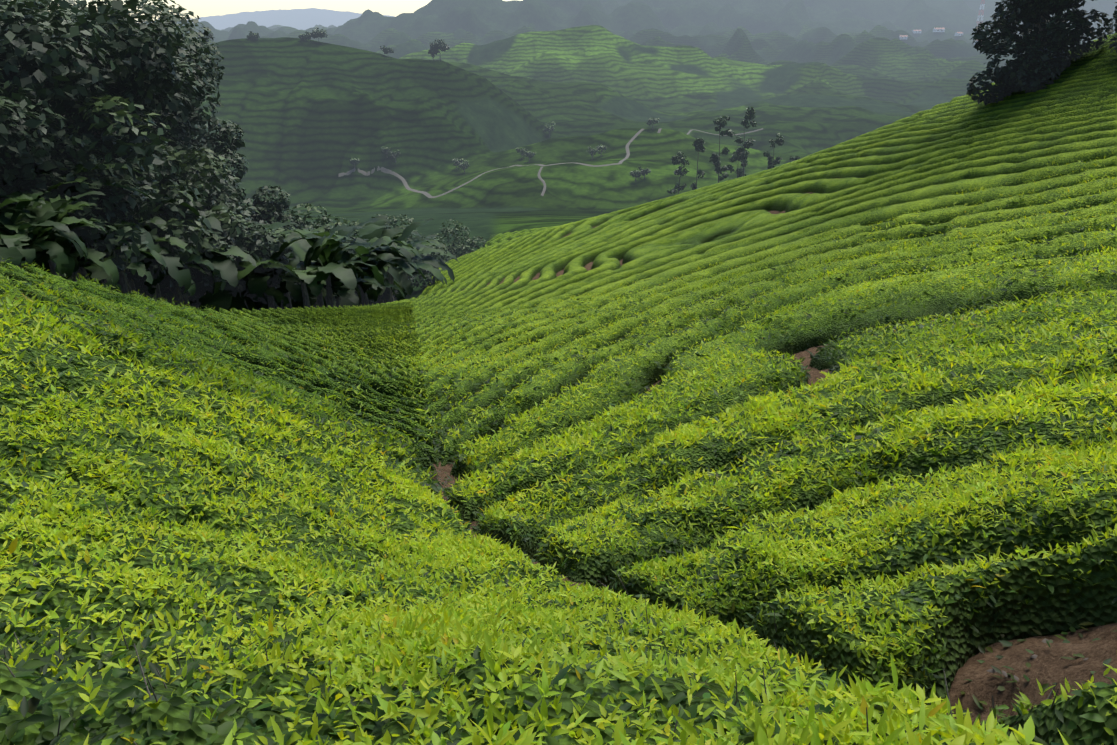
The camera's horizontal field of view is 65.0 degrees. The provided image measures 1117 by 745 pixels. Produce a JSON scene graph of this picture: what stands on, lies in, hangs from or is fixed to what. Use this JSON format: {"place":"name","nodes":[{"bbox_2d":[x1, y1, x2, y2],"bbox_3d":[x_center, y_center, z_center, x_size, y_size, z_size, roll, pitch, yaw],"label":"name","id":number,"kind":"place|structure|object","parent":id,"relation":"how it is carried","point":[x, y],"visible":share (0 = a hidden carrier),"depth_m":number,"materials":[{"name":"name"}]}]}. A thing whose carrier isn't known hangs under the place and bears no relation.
{"place":"outdoors","nodes":[
{"label":"outdoors","id":0,"kind":"place"},
{"bbox_2d":[53,0,522,22],"label":"sky","id":1,"kind":"structure","parent":0,"point":[202,8],"materials":[{"name":"white"}]},
{"bbox_2d":[538,167,545,195],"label":"dirt path","id":2,"kind":"structure","parent":0,"point":[543,182],"depth_m":374.80,"materials":[{"name":"grey soil"}]},
{"bbox_2d":[143,0,1116,724],"bbox_3d":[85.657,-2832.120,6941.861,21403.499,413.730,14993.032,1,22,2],"label":"terrain","id":3,"kind":"structure","parent":0,"point":[497,84],"depth_m":559.62,"materials":[{"name":"green plant"}]},
{"bbox_2d":[0,175,42,208],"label":"banana","id":4,"kind":"object","parent":3,"relation":"on","point":[16,194],"visible":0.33,"depth_m":31.42,"materials":[{"name":"green plant"}]},
{"bbox_2d":[0,194,45,217],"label":"banana","id":5,"kind":"object","parent":3,"relation":"on","point":[23,197],"visible":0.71,"depth_m":29.46,"materials":[{"name":"green plant"}]},
{"bbox_2d":[0,69,49,179],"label":"forest tree","id":6,"kind":"object","parent":3,"relation":"on","point":[18,148],"visible":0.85,"depth_m":30.34,"materials":[{"name":"green plant"}]},
{"bbox_2d":[0,0,73,29],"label":"forest tree","id":7,"kind":"object","parent":3,"relation":"on","point":[37,7],"depth_m":48.09,"materials":[{"name":"green plant"}]},
{"bbox_2d":[5,159,70,243],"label":"banana","id":8,"kind":"object","parent":3,"relation":"on","point":[43,172],"visible":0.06,"depth_m":33.98,"materials":[{"name":"green plant"}]},
{"bbox_2d":[0,195,82,258],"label":"banana","id":9,"kind":"object","parent":3,"relation":"on","point":[31,235],"visible":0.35,"depth_m":30.59,"materials":[{"name":"green plant"}]},
{"bbox_2d":[0,191,87,268],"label":"banana","id":10,"kind":"object","parent":3,"relation":"on","point":[28,254],"visible":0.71,"depth_m":28.97,"materials":[{"name":"green plant"}]},
{"bbox_2d":[0,209,105,274],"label":"banana","id":11,"kind":"object","parent":3,"relation":"on","point":[54,248],"visible":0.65,"depth_m":29.16,"materials":[{"name":"green plant"}]},
{"bbox_2d":[24,191,104,278],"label":"banana","id":12,"kind":"object","parent":3,"relation":"on","point":[61,241],"visible":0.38,"depth_m":31.04,"materials":[{"name":"green plant"}]},
{"bbox_2d":[0,163,151,268],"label":"banana","id":13,"kind":"object","parent":3,"relation":"on","point":[44,257],"visible":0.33,"depth_m":31.78,"materials":[{"name":"green plant"}]},
{"bbox_2d":[0,134,164,280],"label":"forest tree","id":14,"kind":"object","parent":3,"relation":"on","point":[109,242],"visible":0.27,"depth_m":34.36,"materials":[{"name":"green plant"}]},
{"bbox_2d":[47,217,118,285],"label":"banana","id":15,"kind":"object","parent":3,"relation":"on","point":[108,266],"visible":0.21,"depth_m":32.55,"materials":[{"name":"green plant"}]},
{"bbox_2d":[0,88,172,227],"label":"forest tree","id":16,"kind":"object","parent":3,"relation":"on","point":[86,161],"visible":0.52,"depth_m":34.34,"materials":[{"name":"green plant"}]},
{"bbox_2d":[0,0,186,194],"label":"forest tree","id":17,"kind":"object","parent":3,"relation":"on","point":[51,74],"visible":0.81,"depth_m":34.36,"materials":[{"name":"green plant"}]},
{"bbox_2d":[33,207,163,278],"bbox_3d":[-20.750,-5.180,36.620,6.462,5.773,7.436,11,25,25],"label":"banana","id":18,"kind":"object","parent":3,"relation":"on","point":[151,246],"visible":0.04,"depth_m":37.51,"materials":[{"name":"green plant"}]},
{"bbox_2d":[68,245,137,281],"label":"banana","id":19,"kind":"object","parent":3,"relation":"on","point":[76,268],"visible":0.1,"depth_m":33.88,"materials":[{"name":"green plant"}]},
{"bbox_2d":[0,0,213,196],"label":"forest tree","id":20,"kind":"object","parent":3,"relation":"on","point":[170,88],"visible":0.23,"depth_m":40.01,"materials":[{"name":"green plant"}]},
{"bbox_2d":[67,203,154,279],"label":"banana","id":21,"kind":"object","parent":3,"relation":"on","point":[128,252],"visible":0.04,"depth_m":35.83,"materials":[{"name":"green plant"}]},
{"bbox_2d":[70,220,165,291],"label":"banana","id":22,"kind":"object","parent":3,"relation":"on","point":[99,272],"visible":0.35,"depth_m":34.21,"materials":[{"name":"green plant"}]},
{"bbox_2d":[50,203,204,283],"bbox_3d":[-20.434,-5.290,39.962,8.180,6.270,9.011,8,24,19],"label":"bush","id":23,"kind":"object","parent":3,"relation":"on","point":[193,239],"visible":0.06,"depth_m":39.39,"materials":[{"name":"green plant"}]},
{"bbox_2d":[47,0,224,146],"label":"forest tree","id":24,"kind":"object","parent":3,"relation":"on","point":[187,27],"visible":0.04,"depth_m":57.07,"materials":[{"name":"green plant"}]},
{"bbox_2d":[86,236,192,293],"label":"banana","id":25,"kind":"object","parent":3,"relation":"on","point":[181,277],"visible":0.21,"depth_m":38.00,"materials":[{"name":"green plant"}]},
{"bbox_2d":[98,195,199,238],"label":"banana","id":26,"kind":"object","parent":3,"relation":"on","point":[171,200],"visible":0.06,"depth_m":40.59,"materials":[{"name":"green plant"}]},
{"bbox_2d":[102,137,207,284],"bbox_3d":[-21.730,-6.527,42.273,9.250,9.212,8.676,1,22,2],"label":"forest tree","id":27,"kind":"object","parent":3,"relation":"on","point":[163,171],"visible":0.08,"depth_m":41.43,"materials":[{"name":"green plant"}]},
{"bbox_2d":[124,248,190,293],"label":"banana","id":28,"kind":"object","parent":3,"relation":"on","point":[129,286],"visible":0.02,"depth_m":41.25,"materials":[{"name":"green plant"}]},
{"bbox_2d":[126,184,200,293],"bbox_3d":[-20.848,-5.551,42.052,6.893,7.089,7.445,1,22,2],"label":"forest tree","id":29,"kind":"object","parent":3,"relation":"on","point":[180,215],"visible":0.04,"depth_m":41.77,"materials":[{"name":"green plant"}]},
{"bbox_2d":[113,61,223,208],"bbox_3d":[-26.591,-10.688,55.758,12.315,20.949,10.501,-20,30,-40],"label":"forest tree","id":30,"kind":"object","parent":3,"relation":"on","point":[189,122],"visible":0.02,"depth_m":54.17,"materials":[{"name":"green plant"}]},
{"bbox_2d":[144,251,195,300],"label":"banana","id":31,"kind":"object","parent":3,"relation":"on","point":[191,290],"visible":0.21,"depth_m":42.26,"materials":[{"name":"green plant"}]},
{"bbox_2d":[103,177,247,304],"bbox_3d":[-20.774,-6.106,46.946,8.601,8.127,7.810,-11,25,-24],"label":"bush","id":32,"kind":"object","parent":3,"relation":"on","point":[224,235],"visible":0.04,"depth_m":47.00,"materials":[{"name":"green plant"}]},
{"bbox_2d":[140,182,213,268],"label":"banana","id":33,"kind":"object","parent":3,"relation":"on","point":[206,222],"depth_m":44.07,"materials":[{"name":"green plant"}]},
{"bbox_2d":[146,254,213,300],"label":"banana","id":34,"kind":"object","parent":3,"relation":"on","point":[196,258],"visible":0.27,"depth_m":44.29,"materials":[{"name":"green plant"}]},
{"bbox_2d":[139,238,234,300],"bbox_3d":[-21.497,-4.721,49.118,6.646,5.756,7.485,1,22,2],"label":"bush","id":35,"kind":"object","parent":3,"relation":"on","point":[164,285],"depth_m":47.50,"materials":[{"name":"green plant"}]},
{"bbox_2d":[146,215,233,296],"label":"banana","id":36,"kind":"object","parent":3,"relation":"on","point":[214,222],"visible":0.06,"depth_m":44.91,"materials":[{"name":"green plant"}]},
{"bbox_2d":[145,205,235,302],"bbox_3d":[-23.804,-6.436,53.866,8.320,9.988,9.469,14,26,31],"label":"banana","id":37,"kind":"object","parent":3,"relation":"on","point":[226,208],"depth_m":52.57,"materials":[{"name":"green plant"}]},
{"bbox_2d":[160,158,221,294],"bbox_3d":[-23.746,-6.529,45.818,9.988,9.005,9.779,18,28,36],"label":"banana","id":38,"kind":"object","parent":3,"relation":"on","point":[216,286],"visible":0.08,"depth_m":46.46,"materials":[{"name":"green plant"}]},
{"bbox_2d":[142,126,243,304],"bbox_3d":[-23.963,-7.955,53.761,8.838,13.753,9.031,-19,29,-39],"label":"forest tree","id":39,"kind":"object","parent":3,"relation":"on","point":[212,192],"visible":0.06,"depth_m":52.83,"materials":[{"name":"green plant"}]},
{"bbox_2d":[159,148,231,301],"bbox_3d":[-21.893,-6.951,48.214,8.863,10.454,7.766,1,22,2],"label":"forest tree","id":40,"kind":"object","parent":3,"relation":"on","point":[222,169],"visible":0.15,"depth_m":46.77,"materials":[{"name":"green plant"}]},
{"bbox_2d":[166,244,245,306],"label":"banana","id":41,"kind":"object","parent":3,"relation":"on","point":[185,298],"visible":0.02,"depth_m":49.23,"materials":[{"name":"green plant"}]},
{"bbox_2d":[166,111,248,182],"bbox_3d":[-28.535,-9.666,64.920,12.052,19.766,11.453,1,22,2],"label":"forest tree","id":42,"kind":"object","parent":3,"relation":"on","point":[225,129],"visible":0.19,"depth_m":64.40,"materials":[{"name":"green plant"}]},
{"bbox_2d":[173,230,255,305],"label":"banana","id":43,"kind":"object","parent":3,"relation":"on","point":[224,265],"visible":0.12,"depth_m":45.70,"materials":[{"name":"green plant"}]},
{"bbox_2d":[173,160,255,225],"bbox_3d":[-25.043,-8.013,60.774,9.960,14.305,9.154,18,29,38],"label":"forest tree","id":44,"kind":"object","parent":3,"relation":"on","point":[230,192],"visible":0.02,"depth_m":60.26,"materials":[{"name":"green plant"}]},
{"bbox_2d":[166,205,279,296],"bbox_3d":[-21.383,-6.145,53.396,8.474,8.930,8.254,1,22,2],"label":"bush","id":45,"kind":"object","parent":3,"relation":"on","point":[261,248],"visible":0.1,"depth_m":52.91,"materials":[{"name":"green plant"}]},
{"bbox_2d":[192,291,259,311],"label":"banana","id":46,"kind":"object","parent":3,"relation":"on","point":[250,303],"depth_m":56.95,"materials":[{"name":"green plant"}]},
{"bbox_2d":[225,287,247,310],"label":"banana","id":47,"kind":"object","parent":3,"relation":"on","point":[237,302],"visible":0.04,"depth_m":54.93,"materials":[{"name":"green plant"}]},
{"bbox_2d":[187,225,288,306],"bbox_3d":[-22.567,-6.047,57.945,10.500,9.025,8.921,1,22,2],"label":"bush","id":48,"kind":"object","parent":3,"relation":"on","point":[273,279],"visible":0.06,"depth_m":56.29,"materials":[{"name":"green plant"}]},
{"bbox_2d":[197,222,290,301],"bbox_3d":[-21.788,-6.155,58.186,6.909,8.987,7.377,11,25,24],"label":"bush","id":49,"kind":"object","parent":3,"relation":"on","point":[250,296],"visible":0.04,"depth_m":58.03,"materials":[{"name":"green plant"}]},
{"bbox_2d":[198,221,297,311],"bbox_3d":[-20.712,-5.268,55.395,8.358,7.717,9.958,1,22,2],"label":"banana","id":50,"kind":"object","parent":3,"relation":"on","point":[219,299],"visible":0.19,"depth_m":52.12,"materials":[{"name":"green plant"}]},
{"bbox_2d":[246,31,259,39],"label":"hill tree","id":51,"kind":"object","parent":3,"relation":"on","point":[252,35],"visible":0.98,"depth_m":551.04,"materials":[{"name":"green plant"}]},
{"bbox_2d":[238,274,289,309],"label":"banana","id":52,"kind":"object","parent":3,"relation":"on","point":[278,295],"visible":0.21,"depth_m":55.35,"materials":[{"name":"green plant"}]},
{"bbox_2d":[223,185,306,300],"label":"bush","id":53,"kind":"object","parent":3,"relation":"on","point":[269,211],"visible":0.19,"depth_m":67.92,"materials":[{"name":"green plant"}]},
{"bbox_2d":[244,238,298,310],"bbox_3d":[-21.914,-5.553,62.217,7.704,7.532,7.379,7,24,17],"label":"bush","id":54,"kind":"object","parent":3,"relation":"on","point":[265,302],"visible":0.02,"depth_m":61.09,"materials":[{"name":"green plant"}]},
{"bbox_2d":[254,229,295,308],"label":"banana","id":55,"kind":"object","parent":3,"relation":"on","point":[265,306],"depth_m":63.77,"materials":[{"name":"green plant"}]},
{"bbox_2d":[247,233,320,308],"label":"banana","id":56,"kind":"object","parent":3,"relation":"on","point":[257,283],"visible":0.44,"depth_m":54.72,"materials":[{"name":"green plant"}]},
{"bbox_2d":[253,235,321,309],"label":"banana","id":57,"kind":"object","parent":3,"relation":"on","point":[294,305],"visible":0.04,"depth_m":62.82,"materials":[{"name":"green plant"}]},
{"bbox_2d":[237,225,363,307],"bbox_3d":[-15.662,-5.729,54.767,7.293,6.392,7.284,1,22,2],"label":"banana","id":58,"kind":"object","parent":3,"relation":"on","point":[346,277],"visible":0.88,"depth_m":53.82,"materials":[{"name":"green plant"}]},
{"bbox_2d":[298,31,310,40],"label":"hill tree","id":59,"kind":"object","parent":3,"relation":"on","point":[305,37],"visible":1,"depth_m":553.80,"materials":[{"name":"green plant"}]},
{"bbox_2d":[267,256,357,308],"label":"banana","id":60,"kind":"object","parent":3,"relation":"on","point":[295,291],"visible":0.23,"depth_m":55.89,"materials":[{"name":"green plant"}]},
{"bbox_2d":[256,224,376,307],"bbox_3d":[-15.593,-6.053,57.642,6.287,6.963,6.962,-15,27,-33],"label":"banana","id":61,"kind":"object","parent":3,"relation":"on","point":[299,252],"visible":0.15,"depth_m":57.12,"materials":[{"name":"green plant"}]},
{"bbox_2d":[310,27,327,41],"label":"hill tree","id":62,"kind":"object","parent":3,"relation":"on","point":[316,34],"visible":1,"depth_m":552.16,"materials":[{"name":"green plant"}]},
{"bbox_2d":[285,203,358,251],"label":"bush","id":63,"kind":"object","parent":3,"relation":"on","point":[319,222],"visible":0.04,"depth_m":71.12,"materials":[{"name":"green plant"}]},
{"bbox_2d":[270,234,388,307],"bbox_3d":[-18.241,-6.667,66.478,10.210,8.696,8.954,6,23,14],"label":"banana","id":64,"kind":"object","parent":3,"relation":"on","point":[345,300],"visible":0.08,"depth_m":64.72,"materials":[{"name":"green plant"}]},
{"bbox_2d":[278,218,383,307],"bbox_3d":[-14.184,-6.285,56.836,6.657,7.236,7.188,-17,28,-35],"label":"banana","id":65,"kind":"object","parent":3,"relation":"on","point":[305,246],"visible":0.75,"depth_m":56.42,"materials":[{"name":"green plant"}]},
{"bbox_2d":[299,231,368,306],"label":"banana","id":66,"kind":"object","parent":3,"relation":"on","point":[311,295],"visible":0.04,"depth_m":60.08,"materials":[{"name":"green plant"}]},
{"bbox_2d":[285,251,384,306],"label":"banana","id":67,"kind":"object","parent":3,"relation":"on","point":[343,291],"visible":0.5,"depth_m":57.83,"materials":[{"name":"green plant"}]},
{"bbox_2d":[304,237,365,270],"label":"banana","id":68,"kind":"object","parent":3,"relation":"on","point":[359,240],"visible":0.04,"depth_m":63.48,"materials":[{"name":"green plant"}]},
{"bbox_2d":[291,228,421,289],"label":"banana","id":69,"kind":"object","parent":3,"relation":"on","point":[386,241],"visible":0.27,"depth_m":68.11,"materials":[{"name":"green plant"}]},
{"bbox_2d":[297,226,425,308],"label":"banana","id":70,"kind":"object","parent":3,"relation":"on","point":[405,261],"visible":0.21,"depth_m":66.55,"materials":[{"name":"green plant"}]},
{"bbox_2d":[328,224,400,282],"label":"banana","id":71,"kind":"object","parent":3,"relation":"on","point":[369,229],"visible":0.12,"depth_m":73.49,"materials":[{"name":"green plant"}]},
{"bbox_2d":[354,257,404,304],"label":"banana","id":72,"kind":"object","parent":3,"relation":"on","point":[365,286],"visible":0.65,"depth_m":66.77,"materials":[{"name":"green plant"}]},
{"bbox_2d":[347,214,414,240],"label":"forest tree","id":73,"kind":"object","parent":3,"relation":"on","point":[389,222],"visible":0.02,"depth_m":109.54,"materials":[{"name":"green plant"}]},
{"bbox_2d":[353,250,412,303],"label":"forest tree","id":74,"kind":"object","parent":3,"relation":"on","point":[383,296],"depth_m":85.56,"materials":[{"name":"green plant"}]},
{"bbox_2d":[380,45,393,54],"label":"hill tree","id":75,"kind":"object","parent":3,"relation":"on","point":[386,50],"visible":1,"depth_m":556.52,"materials":[{"name":"green plant"}]},
{"bbox_2d":[356,215,422,304],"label":"banana","id":76,"kind":"object","parent":3,"relation":"on","point":[405,281],"visible":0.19,"depth_m":77.15,"materials":[{"name":"green plant"}]},
{"bbox_2d":[356,229,445,288],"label":"bush","id":77,"kind":"object","parent":3,"relation":"on","point":[421,278],"visible":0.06,"depth_m":103.57,"materials":[{"name":"green plant"}]},
{"bbox_2d":[364,218,443,302],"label":"banana","id":78,"kind":"object","parent":3,"relation":"on","point":[372,293],"visible":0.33,"depth_m":74.39,"materials":[{"name":"green plant"}]},
{"bbox_2d":[361,234,446,302],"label":"banana","id":79,"kind":"object","parent":3,"relation":"on","point":[437,245],"visible":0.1,"depth_m":94.62,"materials":[{"name":"green plant"}]},
{"bbox_2d":[355,225,457,301],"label":"banana","id":80,"kind":"object","parent":3,"relation":"on","point":[440,263],"visible":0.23,"depth_m":79.15,"materials":[{"name":"green plant"}]},
{"bbox_2d":[378,234,437,303],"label":"banana","id":81,"kind":"object","parent":3,"relation":"on","point":[380,301],"depth_m":85.27,"materials":[{"name":"green plant"}]},
{"bbox_2d":[393,238,438,300],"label":"banana","id":82,"kind":"object","parent":3,"relation":"on","point":[399,297],"visible":0.06,"depth_m":85.75,"materials":[{"name":"green plant"}]},
{"bbox_2d":[409,219,463,273],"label":"forest tree","id":83,"kind":"object","parent":3,"relation":"on","point":[445,235],"visible":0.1,"depth_m":125.26,"materials":[{"name":"green plant"}]},
{"bbox_2d":[429,39,449,59],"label":"hill tree","id":84,"kind":"object","parent":3,"relation":"on","point":[441,45],"visible":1,"depth_m":550.34,"materials":[{"name":"green plant"}]},
{"bbox_2d":[427,225,485,259],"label":"forest tree","id":85,"kind":"object","parent":3,"relation":"on","point":[459,249],"visible":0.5,"depth_m":147.12,"materials":[{"name":"green plant"}]},
{"bbox_2d":[458,160,468,172],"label":"valley tree","id":86,"kind":"object","parent":3,"relation":"on","point":[463,165],"visible":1,"depth_m":439.15,"materials":[{"name":"green plant"}]},
{"bbox_2d":[339,163,618,197],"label":"dirt road","id":87,"kind":"structure","parent":3,"relation":"on","point":[403,180],"depth_m":433.32,"materials":[{"name":"grey soil"}]},
{"bbox_2d":[543,122,555,136],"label":"valley tree","id":88,"kind":"object","parent":3,"relation":"on","point":[549,128],"visible":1,"depth_m":559.38,"materials":[{"name":"green plant"}]},
{"bbox_2d":[0,33,1116,744],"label":"tea bushes","id":89,"kind":"object","parent":3,"relation":"on","point":[924,161],"visible":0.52,"depth_m":16.87,"materials":[{"name":"green plant"}]},
{"bbox_2d":[0,362,1116,744],"bbox_3d":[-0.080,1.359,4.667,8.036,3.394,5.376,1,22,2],"label":"tea bushes","id":90,"kind":"object","parent":3,"relation":"on","point":[454,631],"visible":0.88,"depth_m":3.85,"materials":[{"name":"green plant"}]},
{"bbox_2d":[0,152,1116,583],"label":"tea bushes","id":91,"kind":"object","parent":3,"relation":"on","point":[422,490],"visible":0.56,"depth_m":11.28,"materials":[{"name":"green plant"}]},
{"bbox_2d":[618,129,643,163],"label":"dirt road","id":92,"kind":"structure","parent":3,"relation":"on","point":[628,144],"depth_m":447.23,"materials":[{"name":"grey soil"}]},
{"bbox_2d":[629,169,641,181],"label":"valley tree","id":93,"kind":"object","parent":3,"relation":"on","point":[635,174],"visible":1,"depth_m":372.54,"materials":[{"name":"green plant"}]},
{"bbox_2d":[638,166,650,178],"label":"valley tree","id":94,"kind":"object","parent":3,"relation":"on","point":[645,171],"visible":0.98,"depth_m":373.73,"materials":[{"name":"green plant"}]},
{"bbox_2d":[667,151,689,193],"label":"valley tree","id":95,"kind":"object","parent":3,"relation":"on","point":[678,159],"visible":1,"depth_m":264.26,"materials":[{"name":"green plant"}]},
{"bbox_2d":[689,138,705,189],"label":"valley tree","id":96,"kind":"object","parent":3,"relation":"on","point":[698,143],"visible":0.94,"depth_m":253.40,"materials":[{"name":"green plant"}]},
{"bbox_2d":[657,128,762,135],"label":"dirt road","id":97,"kind":"structure","parent":3,"relation":"on","point":[659,130],"depth_m":564.71,"materials":[{"name":"grey soil"}]},
{"bbox_2d":[709,115,734,182],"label":"valley tree","id":98,"kind":"object","parent":3,"relation":"on","point":[715,157],"visible":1,"depth_m":244.77,"materials":[{"name":"green plant"}]},
{"bbox_2d":[727,148,749,180],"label":"valley tree","id":99,"kind":"object","parent":3,"relation":"on","point":[739,172],"visible":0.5,"depth_m":262.06,"materials":[{"name":"green plant"}]},
{"bbox_2d":[734,107,756,175],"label":"valley tree","id":100,"kind":"object","parent":3,"relation":"on","point":[749,116],"visible":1,"depth_m":246.98,"materials":[{"name":"green plant"}]},
{"bbox_2d":[434,471,1087,681],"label":"soil pebbles","id":101,"kind":"object","parent":3,"relation":"on","point":[1004,673],"visible":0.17,"depth_m":4.81,"materials":[{"name":"brown soil"}]},
{"bbox_2d":[763,133,783,168],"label":"valley tree","id":102,"kind":"object","parent":3,"relation":"on","point":[779,141],"visible":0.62,"depth_m":249.26,"materials":[{"name":"green plant"}]},
{"bbox_2d":[434,468,1116,725],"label":"fallen leaves","id":103,"kind":"object","parent":3,"relation":"on","point":[1028,665],"visible":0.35,"depth_m":4.87,"materials":[{"name":"brown plant"}]},
{"bbox_2d":[966,0,1114,105],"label":"crest tree","id":104,"kind":"object","parent":3,"relation":"on","point":[1044,47],"visible":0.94,"depth_m":49.49,"materials":[{"name":"green plant"}]},
{"bbox_2d":[1106,2,1116,52],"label":"crest tree","id":105,"kind":"object","parent":3,"relation":"on","point":[1114,14],"visible":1,"depth_m":43.89,"materials":[{"name":"green plant"}]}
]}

